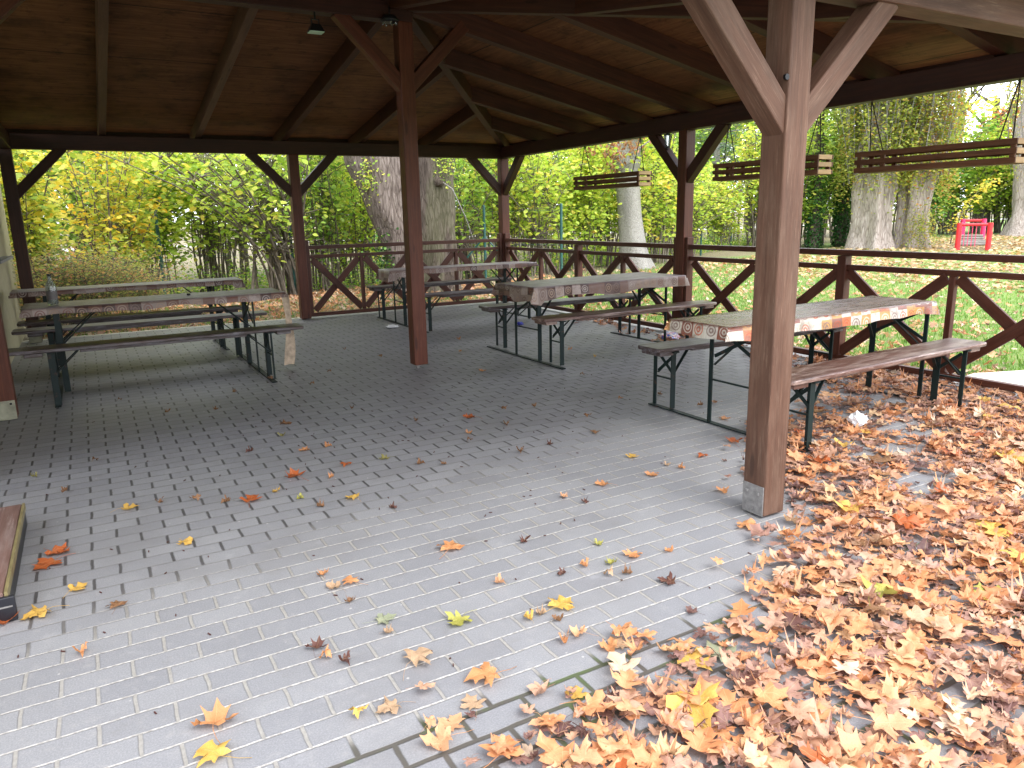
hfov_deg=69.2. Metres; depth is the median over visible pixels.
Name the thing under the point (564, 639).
maple leaf
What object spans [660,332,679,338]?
snack packet
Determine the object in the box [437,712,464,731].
maple leaf
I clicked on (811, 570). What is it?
maple leaf
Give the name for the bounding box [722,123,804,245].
shrub
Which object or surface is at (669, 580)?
maple leaf
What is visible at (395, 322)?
floor bar
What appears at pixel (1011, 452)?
maple leaf
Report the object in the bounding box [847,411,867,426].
crumpled paper
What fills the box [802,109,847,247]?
ivy tree
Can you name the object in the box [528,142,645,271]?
shrub
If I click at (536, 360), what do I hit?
floor bar
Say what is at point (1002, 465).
maple leaf
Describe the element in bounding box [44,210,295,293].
wire fence
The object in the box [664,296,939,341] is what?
tablecloth
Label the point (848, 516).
maple leaf
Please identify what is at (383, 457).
maple leaf
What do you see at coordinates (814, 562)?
maple leaf
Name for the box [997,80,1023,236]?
giant tree
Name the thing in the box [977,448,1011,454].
maple leaf
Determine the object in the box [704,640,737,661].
maple leaf
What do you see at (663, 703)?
maple leaf
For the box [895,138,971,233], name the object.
shrub
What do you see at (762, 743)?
leaf litter
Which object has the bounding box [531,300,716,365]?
beer bench
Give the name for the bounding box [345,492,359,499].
maple leaf
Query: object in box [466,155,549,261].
shrub
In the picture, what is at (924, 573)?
maple leaf
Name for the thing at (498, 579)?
maple leaf
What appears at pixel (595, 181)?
slatted planter
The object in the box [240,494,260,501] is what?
maple leaf
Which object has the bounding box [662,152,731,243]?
shrub
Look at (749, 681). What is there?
maple leaf
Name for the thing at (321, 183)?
shrub
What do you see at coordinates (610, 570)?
maple leaf
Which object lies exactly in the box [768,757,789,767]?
maple leaf
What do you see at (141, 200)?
shrub
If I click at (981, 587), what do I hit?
maple leaf
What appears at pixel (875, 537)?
maple leaf
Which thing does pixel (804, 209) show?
shrub
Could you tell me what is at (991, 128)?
shrub
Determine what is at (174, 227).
shrub
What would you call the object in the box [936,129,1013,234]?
shrub
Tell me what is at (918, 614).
maple leaf
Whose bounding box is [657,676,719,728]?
maple leaf
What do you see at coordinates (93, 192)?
shrub
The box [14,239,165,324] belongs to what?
bush
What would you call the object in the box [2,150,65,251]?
shrub
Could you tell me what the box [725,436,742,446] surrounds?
maple leaf
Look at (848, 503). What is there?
maple leaf
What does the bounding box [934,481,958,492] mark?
maple leaf
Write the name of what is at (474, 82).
pavilion
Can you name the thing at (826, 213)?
shrub
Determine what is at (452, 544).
maple leaf
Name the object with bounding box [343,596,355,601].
maple leaf
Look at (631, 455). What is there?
maple leaf
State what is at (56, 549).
maple leaf
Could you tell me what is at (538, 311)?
beer table
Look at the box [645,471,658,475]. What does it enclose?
maple leaf
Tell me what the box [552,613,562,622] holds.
maple leaf
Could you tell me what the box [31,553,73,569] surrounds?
maple leaf
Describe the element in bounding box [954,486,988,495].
maple leaf
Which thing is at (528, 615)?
maple leaf
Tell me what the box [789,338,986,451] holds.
beer bench
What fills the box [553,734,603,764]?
maple leaf
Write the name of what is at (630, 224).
forked tree
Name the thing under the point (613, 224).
shrub
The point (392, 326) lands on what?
paper scrap
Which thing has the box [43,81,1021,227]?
sky
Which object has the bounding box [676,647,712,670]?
maple leaf
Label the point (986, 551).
maple leaf
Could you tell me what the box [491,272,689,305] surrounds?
tablecloth
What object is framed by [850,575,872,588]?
maple leaf
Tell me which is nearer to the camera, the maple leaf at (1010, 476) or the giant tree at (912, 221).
the maple leaf at (1010, 476)
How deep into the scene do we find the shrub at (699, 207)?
24.66 m
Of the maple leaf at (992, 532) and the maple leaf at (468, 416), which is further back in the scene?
the maple leaf at (468, 416)
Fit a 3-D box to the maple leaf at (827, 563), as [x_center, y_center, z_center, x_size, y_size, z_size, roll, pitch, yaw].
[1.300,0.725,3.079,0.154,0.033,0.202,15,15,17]
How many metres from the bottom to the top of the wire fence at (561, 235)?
1.750 m
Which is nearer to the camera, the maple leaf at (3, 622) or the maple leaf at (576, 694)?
the maple leaf at (576, 694)
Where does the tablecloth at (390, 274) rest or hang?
on the beer table at (404, 291)
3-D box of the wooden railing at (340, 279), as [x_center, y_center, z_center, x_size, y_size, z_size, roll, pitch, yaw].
[-1.619,-1.782,11.883,3.316,1.138,0.100,-8,15,-29]
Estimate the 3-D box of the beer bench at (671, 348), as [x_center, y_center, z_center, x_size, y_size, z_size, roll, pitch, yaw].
[1.937,-0.176,6.098,2.120,0.477,0.265,-8,15,-28]
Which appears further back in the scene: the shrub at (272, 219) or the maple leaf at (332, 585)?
the shrub at (272, 219)
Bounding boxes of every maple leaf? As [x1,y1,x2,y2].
[0,610,19,624]
[20,605,68,619]
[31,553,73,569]
[44,542,69,555]
[63,582,87,597]
[72,641,87,657]
[105,600,127,613]
[110,503,138,512]
[176,536,192,544]
[190,493,200,499]
[190,698,239,743]
[193,739,251,767]
[221,494,230,502]
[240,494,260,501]
[285,467,308,480]
[296,493,306,498]
[304,635,327,659]
[313,501,323,506]
[316,568,328,575]
[318,645,331,658]
[326,579,345,591]
[338,650,350,665]
[342,575,367,584]
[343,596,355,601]
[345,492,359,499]
[348,704,368,718]
[367,613,395,623]
[375,695,409,713]
[379,454,392,459]
[381,626,393,632]
[403,647,432,678]
[420,721,473,750]
[423,714,436,729]
[436,540,463,552]
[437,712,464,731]
[445,610,472,625]
[460,693,485,720]
[462,413,476,417]
[464,662,516,686]
[494,573,505,583]
[519,534,530,542]
[524,609,533,619]
[529,712,556,734]
[536,603,545,613]
[539,595,573,614]
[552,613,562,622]
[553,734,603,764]
[557,566,568,575]
[559,629,568,643]
[564,685,586,698]
[569,625,596,636]
[580,557,588,566]
[594,538,602,544]
[595,479,611,485]
[598,636,622,651]
[603,566,612,575]
[603,758,626,767]
[605,556,616,563]
[612,636,631,655]
[618,564,632,573]
[622,547,642,557]
[625,453,638,457]
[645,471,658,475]
[653,683,691,712]
[657,571,687,585]
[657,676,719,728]
[664,545,673,551]
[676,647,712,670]
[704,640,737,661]
[716,486,728,492]
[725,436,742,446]
[725,664,759,685]
[726,598,756,628]
[734,518,755,529]
[750,670,794,712]
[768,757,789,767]
[774,611,811,629]
[782,535,795,542]
[788,547,803,558]
[798,565,823,574]
[799,742,839,765]
[801,516,819,530]
[808,454,840,465]
[808,553,844,567]
[812,557,841,575]
[814,600,862,633]
[830,513,854,526]
[831,438,852,446]
[833,499,864,513]
[837,727,907,767]
[839,703,916,740]
[850,537,879,545]
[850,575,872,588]
[857,484,892,495]
[860,574,898,603]
[862,603,898,614]
[864,533,888,548]
[867,453,902,466]
[872,621,901,636]
[877,509,925,528]
[879,559,920,575]
[880,575,904,591]
[887,573,913,583]
[889,402,905,405]
[894,598,942,628]
[904,388,925,393]
[904,500,932,511]
[912,570,937,580]
[924,607,970,630]
[929,447,961,455]
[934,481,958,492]
[938,386,956,390]
[939,409,960,416]
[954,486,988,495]
[957,472,987,482]
[965,582,1022,607]
[967,548,1013,578]
[967,571,1000,583]
[971,432,985,438]
[974,518,1006,536]
[976,516,1000,527]
[976,546,1003,556]
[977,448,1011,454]
[978,396,992,401]
[979,521,1012,536]
[979,540,1000,550]
[980,432,1007,445]
[981,461,1007,467]
[985,448,1016,458]
[996,403,1021,409]
[997,548,1023,564]
[1000,451,1023,459]
[1001,455,1023,469]
[1001,515,1023,523]
[1004,471,1022,481]
[1017,456,1023,463]
[1017,614,1023,629]
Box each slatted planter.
[574,138,651,189]
[712,114,833,180]
[854,79,1023,173]
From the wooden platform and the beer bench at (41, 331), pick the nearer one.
the wooden platform
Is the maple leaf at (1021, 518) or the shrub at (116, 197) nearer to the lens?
the maple leaf at (1021, 518)
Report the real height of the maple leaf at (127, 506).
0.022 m
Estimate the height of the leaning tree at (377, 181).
11.330 m
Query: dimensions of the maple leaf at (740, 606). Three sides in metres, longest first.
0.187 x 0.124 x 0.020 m
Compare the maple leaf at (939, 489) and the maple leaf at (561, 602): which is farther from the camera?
the maple leaf at (939, 489)
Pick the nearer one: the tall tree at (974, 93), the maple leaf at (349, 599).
the maple leaf at (349, 599)
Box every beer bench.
[8,323,303,405]
[11,310,266,376]
[17,305,248,365]
[367,277,511,318]
[425,288,536,330]
[479,293,644,347]
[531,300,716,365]
[638,326,846,408]
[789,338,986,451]
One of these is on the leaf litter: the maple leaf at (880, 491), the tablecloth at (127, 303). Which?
the maple leaf at (880, 491)
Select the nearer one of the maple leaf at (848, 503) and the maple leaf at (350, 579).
the maple leaf at (350, 579)
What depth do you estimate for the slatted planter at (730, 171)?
7.72 m
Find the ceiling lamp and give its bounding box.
[380,6,398,25]
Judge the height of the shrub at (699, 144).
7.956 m
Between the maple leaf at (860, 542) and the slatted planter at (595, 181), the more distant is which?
the slatted planter at (595, 181)
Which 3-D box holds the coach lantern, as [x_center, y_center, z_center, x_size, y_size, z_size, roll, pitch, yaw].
[1.857,-2.886,8.845,0.111,0.195,0.097,-8,15,-29]
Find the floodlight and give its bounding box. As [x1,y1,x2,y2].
[307,12,324,34]
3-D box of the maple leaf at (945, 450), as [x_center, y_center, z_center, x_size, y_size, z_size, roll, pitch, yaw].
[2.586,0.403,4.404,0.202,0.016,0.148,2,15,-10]
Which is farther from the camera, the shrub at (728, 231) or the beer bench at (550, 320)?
the shrub at (728, 231)
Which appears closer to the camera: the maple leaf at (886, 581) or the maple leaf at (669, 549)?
the maple leaf at (886, 581)
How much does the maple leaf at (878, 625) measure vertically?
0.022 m
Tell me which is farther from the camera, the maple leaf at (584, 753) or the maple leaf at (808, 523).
the maple leaf at (808, 523)
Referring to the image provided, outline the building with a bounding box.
[0,186,25,363]
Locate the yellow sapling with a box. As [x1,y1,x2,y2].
[944,173,1002,243]
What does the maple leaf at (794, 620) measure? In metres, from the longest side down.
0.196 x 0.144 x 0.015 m
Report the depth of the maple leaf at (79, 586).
3.06 m
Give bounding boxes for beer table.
[42,286,219,342]
[53,302,259,391]
[393,268,518,324]
[514,287,666,360]
[707,314,929,421]
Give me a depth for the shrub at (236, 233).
19.75 m
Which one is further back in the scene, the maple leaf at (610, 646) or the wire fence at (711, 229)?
the wire fence at (711, 229)
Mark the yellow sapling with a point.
(967, 205)
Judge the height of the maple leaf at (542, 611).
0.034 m
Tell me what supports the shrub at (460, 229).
on the lawn at (736, 254)
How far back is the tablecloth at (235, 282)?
8.55 m
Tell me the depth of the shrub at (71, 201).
15.75 m
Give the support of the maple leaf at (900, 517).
on the leaf litter
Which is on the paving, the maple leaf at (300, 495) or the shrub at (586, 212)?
the maple leaf at (300, 495)
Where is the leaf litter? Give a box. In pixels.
[406,353,1023,767]
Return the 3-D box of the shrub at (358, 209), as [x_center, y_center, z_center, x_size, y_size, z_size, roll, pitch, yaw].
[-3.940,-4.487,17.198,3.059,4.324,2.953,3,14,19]
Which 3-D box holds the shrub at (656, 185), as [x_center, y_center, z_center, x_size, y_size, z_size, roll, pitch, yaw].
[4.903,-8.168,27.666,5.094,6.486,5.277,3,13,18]
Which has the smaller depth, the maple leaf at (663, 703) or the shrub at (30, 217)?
the maple leaf at (663, 703)
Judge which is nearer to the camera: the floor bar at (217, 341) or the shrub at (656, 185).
the floor bar at (217, 341)
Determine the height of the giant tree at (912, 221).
10.966 m
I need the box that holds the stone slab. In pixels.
[966,370,1023,392]
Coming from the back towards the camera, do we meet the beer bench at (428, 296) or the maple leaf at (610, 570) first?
the beer bench at (428, 296)
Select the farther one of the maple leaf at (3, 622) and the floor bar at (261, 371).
the floor bar at (261, 371)
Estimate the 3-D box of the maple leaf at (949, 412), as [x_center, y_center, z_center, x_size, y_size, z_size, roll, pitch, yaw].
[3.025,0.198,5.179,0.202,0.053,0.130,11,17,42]
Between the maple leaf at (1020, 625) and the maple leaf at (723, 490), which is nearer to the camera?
the maple leaf at (1020, 625)
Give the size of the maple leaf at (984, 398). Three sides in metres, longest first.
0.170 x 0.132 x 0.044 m
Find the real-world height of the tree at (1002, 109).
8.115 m
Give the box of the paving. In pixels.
[0,301,1023,767]
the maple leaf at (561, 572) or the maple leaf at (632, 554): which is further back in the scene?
the maple leaf at (632, 554)
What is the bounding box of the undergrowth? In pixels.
[64,223,755,298]
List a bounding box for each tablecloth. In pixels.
[8,277,245,298]
[19,288,295,364]
[376,261,538,281]
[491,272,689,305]
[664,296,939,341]
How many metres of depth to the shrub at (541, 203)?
31.61 m
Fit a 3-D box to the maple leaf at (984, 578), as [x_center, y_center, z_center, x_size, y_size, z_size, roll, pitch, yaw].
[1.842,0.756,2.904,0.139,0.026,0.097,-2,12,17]
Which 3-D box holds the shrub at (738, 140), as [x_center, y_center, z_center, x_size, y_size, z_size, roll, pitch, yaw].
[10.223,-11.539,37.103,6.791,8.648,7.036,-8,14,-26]
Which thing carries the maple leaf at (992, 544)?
on the maple leaf at (987, 556)
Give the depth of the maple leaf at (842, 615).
2.62 m
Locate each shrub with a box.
[0,149,108,318]
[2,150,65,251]
[17,150,158,270]
[27,150,190,295]
[37,151,134,271]
[63,152,145,269]
[77,151,220,295]
[80,151,194,281]
[93,151,340,295]
[143,152,251,291]
[162,153,280,278]
[184,153,342,273]
[275,155,365,290]
[281,155,362,271]
[283,155,381,283]
[340,160,382,268]
[454,153,557,263]
[454,158,523,279]
[456,153,552,276]
[456,164,493,252]
[466,150,589,275]
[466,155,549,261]
[510,152,575,250]
[520,147,648,260]
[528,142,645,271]
[547,135,703,266]
[549,148,614,256]
[605,132,715,263]
[610,132,715,251]
[642,127,734,240]
[649,162,759,255]
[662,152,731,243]
[676,121,761,240]
[694,168,758,245]
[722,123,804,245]
[732,116,828,238]
[734,120,861,245]
[748,110,850,247]
[802,106,865,237]
[826,135,968,241]
[865,95,983,235]
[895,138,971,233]
[930,107,1013,234]
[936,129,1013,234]
[957,88,1023,232]
[962,133,1010,232]
[963,122,1012,232]
[993,135,1012,216]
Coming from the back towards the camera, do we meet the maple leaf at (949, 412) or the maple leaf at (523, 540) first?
the maple leaf at (949, 412)
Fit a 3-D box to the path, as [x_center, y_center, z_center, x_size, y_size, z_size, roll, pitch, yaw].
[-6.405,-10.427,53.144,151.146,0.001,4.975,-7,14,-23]
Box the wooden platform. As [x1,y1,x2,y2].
[0,503,26,621]
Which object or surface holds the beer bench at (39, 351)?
on the paving
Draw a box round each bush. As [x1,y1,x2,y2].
[9,227,140,337]
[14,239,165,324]
[63,247,197,314]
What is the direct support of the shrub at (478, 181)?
on the lawn at (736, 254)
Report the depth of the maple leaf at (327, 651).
2.54 m
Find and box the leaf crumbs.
[2,315,1023,767]
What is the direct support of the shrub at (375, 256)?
on the lawn at (736, 254)
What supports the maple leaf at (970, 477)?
on the leaf litter
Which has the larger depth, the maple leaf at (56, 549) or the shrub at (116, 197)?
the shrub at (116, 197)
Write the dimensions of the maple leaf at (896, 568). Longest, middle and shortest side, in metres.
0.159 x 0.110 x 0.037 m
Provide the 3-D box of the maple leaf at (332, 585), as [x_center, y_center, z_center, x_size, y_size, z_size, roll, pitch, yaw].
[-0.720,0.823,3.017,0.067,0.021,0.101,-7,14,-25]
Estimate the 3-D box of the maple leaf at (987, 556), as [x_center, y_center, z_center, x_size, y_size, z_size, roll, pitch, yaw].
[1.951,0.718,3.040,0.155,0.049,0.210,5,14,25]
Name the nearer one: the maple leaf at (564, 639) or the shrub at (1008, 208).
the maple leaf at (564, 639)
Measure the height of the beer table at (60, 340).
0.756 m
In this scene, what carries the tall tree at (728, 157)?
on the lawn at (736, 254)
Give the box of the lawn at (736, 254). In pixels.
[23,208,1023,399]
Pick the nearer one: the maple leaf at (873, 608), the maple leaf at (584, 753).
the maple leaf at (584, 753)
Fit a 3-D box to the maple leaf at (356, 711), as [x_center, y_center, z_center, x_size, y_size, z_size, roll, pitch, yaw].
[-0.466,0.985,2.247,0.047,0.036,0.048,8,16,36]
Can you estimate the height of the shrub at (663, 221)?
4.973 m
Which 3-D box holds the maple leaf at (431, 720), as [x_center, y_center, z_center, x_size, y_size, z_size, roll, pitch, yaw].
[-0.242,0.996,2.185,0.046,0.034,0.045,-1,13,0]
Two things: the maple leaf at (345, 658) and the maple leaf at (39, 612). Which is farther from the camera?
the maple leaf at (39, 612)
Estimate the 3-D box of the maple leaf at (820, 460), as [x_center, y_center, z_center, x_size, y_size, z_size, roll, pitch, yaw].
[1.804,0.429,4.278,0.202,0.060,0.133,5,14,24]
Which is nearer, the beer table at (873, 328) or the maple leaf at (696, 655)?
the maple leaf at (696, 655)
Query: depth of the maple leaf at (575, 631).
2.66 m
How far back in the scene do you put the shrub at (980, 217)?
40.65 m
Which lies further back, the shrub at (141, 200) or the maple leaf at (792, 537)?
the shrub at (141, 200)
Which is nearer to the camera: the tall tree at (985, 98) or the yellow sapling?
the yellow sapling
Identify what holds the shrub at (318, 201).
on the lawn at (736, 254)
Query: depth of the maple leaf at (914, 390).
5.90 m
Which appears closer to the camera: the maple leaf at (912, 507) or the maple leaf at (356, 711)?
the maple leaf at (356, 711)
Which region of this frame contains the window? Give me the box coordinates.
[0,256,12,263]
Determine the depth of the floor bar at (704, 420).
5.33 m
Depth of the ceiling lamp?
6.52 m
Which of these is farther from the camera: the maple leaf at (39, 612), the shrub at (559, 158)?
the shrub at (559, 158)
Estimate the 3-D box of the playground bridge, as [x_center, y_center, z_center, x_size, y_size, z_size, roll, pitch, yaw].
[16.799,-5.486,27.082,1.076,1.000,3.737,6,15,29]
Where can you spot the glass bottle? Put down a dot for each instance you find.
(51, 292)
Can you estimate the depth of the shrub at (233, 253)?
20.12 m
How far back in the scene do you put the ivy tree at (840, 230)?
29.32 m
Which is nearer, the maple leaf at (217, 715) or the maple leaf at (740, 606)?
the maple leaf at (217, 715)
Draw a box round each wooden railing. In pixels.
[305,233,502,316]
[504,233,675,328]
[682,237,1023,392]
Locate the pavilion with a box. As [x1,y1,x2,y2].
[0,0,1023,516]
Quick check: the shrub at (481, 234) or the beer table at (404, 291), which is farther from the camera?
the shrub at (481, 234)
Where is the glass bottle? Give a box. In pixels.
[45,274,58,305]
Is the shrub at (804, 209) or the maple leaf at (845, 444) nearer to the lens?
the maple leaf at (845, 444)
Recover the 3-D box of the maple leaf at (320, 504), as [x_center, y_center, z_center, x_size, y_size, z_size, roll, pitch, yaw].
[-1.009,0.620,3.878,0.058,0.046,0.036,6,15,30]
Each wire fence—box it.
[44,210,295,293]
[467,203,562,277]
[700,215,801,255]
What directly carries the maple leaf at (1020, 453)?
on the leaf litter
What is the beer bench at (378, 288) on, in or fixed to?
on the paving
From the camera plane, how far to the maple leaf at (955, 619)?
2.60 m
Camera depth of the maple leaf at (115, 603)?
2.92 m
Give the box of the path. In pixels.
[63,218,1004,250]
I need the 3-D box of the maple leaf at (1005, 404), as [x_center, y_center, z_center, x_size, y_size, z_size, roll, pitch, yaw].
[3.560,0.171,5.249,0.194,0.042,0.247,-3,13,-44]
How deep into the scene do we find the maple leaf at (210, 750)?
2.08 m
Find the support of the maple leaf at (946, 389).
on the leaf litter
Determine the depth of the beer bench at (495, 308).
8.61 m
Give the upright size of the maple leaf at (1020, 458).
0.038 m
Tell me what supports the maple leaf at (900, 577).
on the leaf litter
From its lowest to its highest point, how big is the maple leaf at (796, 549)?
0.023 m
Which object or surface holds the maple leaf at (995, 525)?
on the leaf litter
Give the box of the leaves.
[699,234,1023,292]
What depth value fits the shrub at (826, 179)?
38.99 m
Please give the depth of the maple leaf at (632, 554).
3.26 m
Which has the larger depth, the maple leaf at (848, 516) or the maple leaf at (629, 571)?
the maple leaf at (848, 516)
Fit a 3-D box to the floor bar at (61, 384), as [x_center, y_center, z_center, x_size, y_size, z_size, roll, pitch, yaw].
[-4.137,0.040,6.799,0.045,0.007,1.620,-8,15,-29]
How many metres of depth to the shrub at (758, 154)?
37.66 m
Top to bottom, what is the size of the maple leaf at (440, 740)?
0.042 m
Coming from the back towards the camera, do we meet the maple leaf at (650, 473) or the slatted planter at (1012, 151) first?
the slatted planter at (1012, 151)
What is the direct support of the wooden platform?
on the paving
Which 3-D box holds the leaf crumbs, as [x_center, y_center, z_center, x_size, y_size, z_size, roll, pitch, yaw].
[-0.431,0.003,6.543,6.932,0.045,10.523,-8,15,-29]
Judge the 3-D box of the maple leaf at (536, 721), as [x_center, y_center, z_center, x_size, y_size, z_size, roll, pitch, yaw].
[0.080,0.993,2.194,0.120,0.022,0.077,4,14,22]
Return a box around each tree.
[343,156,406,295]
[418,157,472,292]
[569,138,655,269]
[671,124,747,235]
[736,122,824,231]
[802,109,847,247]
[824,108,862,246]
[829,92,943,249]
[885,87,978,248]
[940,81,1023,231]
[968,80,1023,227]
[977,100,1021,211]
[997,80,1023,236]
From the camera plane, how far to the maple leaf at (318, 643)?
2.62 m
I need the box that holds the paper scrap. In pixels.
[386,324,398,327]
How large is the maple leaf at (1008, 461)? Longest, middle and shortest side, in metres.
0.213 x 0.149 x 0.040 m
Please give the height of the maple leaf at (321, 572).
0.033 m
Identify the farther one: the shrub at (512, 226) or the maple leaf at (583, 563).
the shrub at (512, 226)
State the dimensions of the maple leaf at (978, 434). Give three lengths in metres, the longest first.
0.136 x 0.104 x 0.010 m
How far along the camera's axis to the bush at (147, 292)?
11.93 m
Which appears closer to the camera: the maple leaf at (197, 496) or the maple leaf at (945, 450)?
the maple leaf at (197, 496)
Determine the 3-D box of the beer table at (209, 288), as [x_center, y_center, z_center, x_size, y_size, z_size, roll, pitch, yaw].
[-4.433,-0.792,8.766,2.370,0.756,0.460,-9,15,-29]
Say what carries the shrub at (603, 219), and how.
on the lawn at (736, 254)
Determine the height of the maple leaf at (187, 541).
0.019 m
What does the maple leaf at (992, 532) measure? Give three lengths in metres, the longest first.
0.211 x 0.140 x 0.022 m
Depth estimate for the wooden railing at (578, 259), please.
10.63 m
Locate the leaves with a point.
(996, 250)
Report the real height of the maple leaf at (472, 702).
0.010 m
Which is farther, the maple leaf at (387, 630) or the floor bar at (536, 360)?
the floor bar at (536, 360)
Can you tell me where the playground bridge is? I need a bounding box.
[954,219,993,249]
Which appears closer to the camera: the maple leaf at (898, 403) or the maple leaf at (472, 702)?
the maple leaf at (472, 702)
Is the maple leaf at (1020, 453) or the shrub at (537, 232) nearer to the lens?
the maple leaf at (1020, 453)
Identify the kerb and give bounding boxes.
[22,301,954,381]
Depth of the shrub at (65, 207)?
17.10 m
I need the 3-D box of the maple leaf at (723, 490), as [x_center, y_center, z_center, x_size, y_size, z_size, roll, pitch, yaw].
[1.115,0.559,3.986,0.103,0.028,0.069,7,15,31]
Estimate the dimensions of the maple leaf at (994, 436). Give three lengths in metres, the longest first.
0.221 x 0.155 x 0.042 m
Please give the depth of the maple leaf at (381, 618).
2.78 m
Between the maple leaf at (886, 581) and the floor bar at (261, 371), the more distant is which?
the floor bar at (261, 371)
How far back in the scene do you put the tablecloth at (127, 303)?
6.97 m
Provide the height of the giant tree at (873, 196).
10.657 m
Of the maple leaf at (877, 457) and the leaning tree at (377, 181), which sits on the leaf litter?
the maple leaf at (877, 457)
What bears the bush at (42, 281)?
on the lawn at (736, 254)
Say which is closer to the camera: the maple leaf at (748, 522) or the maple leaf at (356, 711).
the maple leaf at (356, 711)
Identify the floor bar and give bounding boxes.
[55,373,63,407]
[214,339,229,349]
[240,354,277,382]
[378,317,428,332]
[487,346,565,368]
[610,332,660,341]
[648,402,805,452]
[825,380,950,406]
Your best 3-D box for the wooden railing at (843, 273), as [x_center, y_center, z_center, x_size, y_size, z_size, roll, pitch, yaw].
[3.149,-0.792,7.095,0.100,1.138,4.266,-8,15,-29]
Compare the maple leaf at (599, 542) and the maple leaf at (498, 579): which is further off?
the maple leaf at (599, 542)
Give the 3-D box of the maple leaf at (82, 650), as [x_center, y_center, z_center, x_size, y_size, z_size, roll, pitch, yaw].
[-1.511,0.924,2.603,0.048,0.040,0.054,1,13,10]
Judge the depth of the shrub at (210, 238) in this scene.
15.78 m
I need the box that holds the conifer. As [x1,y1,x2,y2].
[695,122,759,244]
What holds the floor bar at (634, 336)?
on the paving
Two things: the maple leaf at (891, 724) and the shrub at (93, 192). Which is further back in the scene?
the shrub at (93, 192)
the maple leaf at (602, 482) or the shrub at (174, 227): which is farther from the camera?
the shrub at (174, 227)
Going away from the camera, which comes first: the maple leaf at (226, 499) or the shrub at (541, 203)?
the maple leaf at (226, 499)
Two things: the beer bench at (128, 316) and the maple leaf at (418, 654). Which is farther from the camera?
the beer bench at (128, 316)
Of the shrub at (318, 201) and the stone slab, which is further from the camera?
the shrub at (318, 201)
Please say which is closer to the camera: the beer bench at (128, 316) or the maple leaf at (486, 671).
the maple leaf at (486, 671)
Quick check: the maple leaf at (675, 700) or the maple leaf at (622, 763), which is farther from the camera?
the maple leaf at (675, 700)
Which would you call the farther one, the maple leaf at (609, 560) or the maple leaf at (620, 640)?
the maple leaf at (609, 560)
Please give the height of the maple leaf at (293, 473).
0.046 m
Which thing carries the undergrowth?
on the lawn at (736, 254)
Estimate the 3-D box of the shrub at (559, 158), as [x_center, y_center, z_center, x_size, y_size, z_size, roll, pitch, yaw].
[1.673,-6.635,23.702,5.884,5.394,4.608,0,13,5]
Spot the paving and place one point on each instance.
(240, 581)
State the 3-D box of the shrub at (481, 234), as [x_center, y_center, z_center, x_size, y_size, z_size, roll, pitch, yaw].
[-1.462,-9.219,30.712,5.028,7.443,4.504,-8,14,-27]
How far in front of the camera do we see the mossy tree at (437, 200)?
14.64 m
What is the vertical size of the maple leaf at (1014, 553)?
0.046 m
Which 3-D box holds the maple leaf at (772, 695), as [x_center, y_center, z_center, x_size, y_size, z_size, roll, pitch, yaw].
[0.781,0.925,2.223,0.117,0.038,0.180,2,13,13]
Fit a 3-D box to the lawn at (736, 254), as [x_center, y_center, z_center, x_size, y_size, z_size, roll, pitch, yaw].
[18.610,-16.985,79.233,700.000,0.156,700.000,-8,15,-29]
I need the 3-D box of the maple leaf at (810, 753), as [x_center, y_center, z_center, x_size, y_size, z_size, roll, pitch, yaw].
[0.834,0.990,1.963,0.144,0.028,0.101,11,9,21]
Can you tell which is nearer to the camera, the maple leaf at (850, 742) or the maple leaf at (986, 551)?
the maple leaf at (850, 742)
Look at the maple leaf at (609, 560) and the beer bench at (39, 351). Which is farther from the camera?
the beer bench at (39, 351)
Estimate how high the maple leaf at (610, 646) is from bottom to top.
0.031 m
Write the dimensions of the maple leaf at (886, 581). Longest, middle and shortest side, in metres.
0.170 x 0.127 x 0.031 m
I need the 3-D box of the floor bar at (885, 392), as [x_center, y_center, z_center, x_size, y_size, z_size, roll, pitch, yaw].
[2.995,0.057,6.058,0.045,0.007,1.420,-8,15,-29]
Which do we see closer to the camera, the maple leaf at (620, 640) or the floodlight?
the maple leaf at (620, 640)
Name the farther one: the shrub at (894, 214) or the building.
the shrub at (894, 214)
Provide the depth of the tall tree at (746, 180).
51.02 m
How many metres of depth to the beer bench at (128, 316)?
8.18 m
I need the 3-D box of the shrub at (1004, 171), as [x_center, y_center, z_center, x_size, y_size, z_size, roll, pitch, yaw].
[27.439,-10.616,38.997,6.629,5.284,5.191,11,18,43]
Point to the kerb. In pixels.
(269, 320)
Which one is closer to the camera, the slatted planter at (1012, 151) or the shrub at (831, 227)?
the slatted planter at (1012, 151)
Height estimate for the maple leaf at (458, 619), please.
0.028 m
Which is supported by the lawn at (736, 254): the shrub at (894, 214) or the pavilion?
the shrub at (894, 214)
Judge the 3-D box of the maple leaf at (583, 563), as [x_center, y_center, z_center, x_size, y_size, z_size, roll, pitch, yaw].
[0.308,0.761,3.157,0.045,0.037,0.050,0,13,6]
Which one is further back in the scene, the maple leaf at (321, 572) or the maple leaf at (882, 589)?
the maple leaf at (321, 572)
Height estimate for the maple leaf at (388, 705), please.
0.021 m
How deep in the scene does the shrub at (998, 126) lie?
40.14 m
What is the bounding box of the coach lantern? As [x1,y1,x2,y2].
[664,133,671,149]

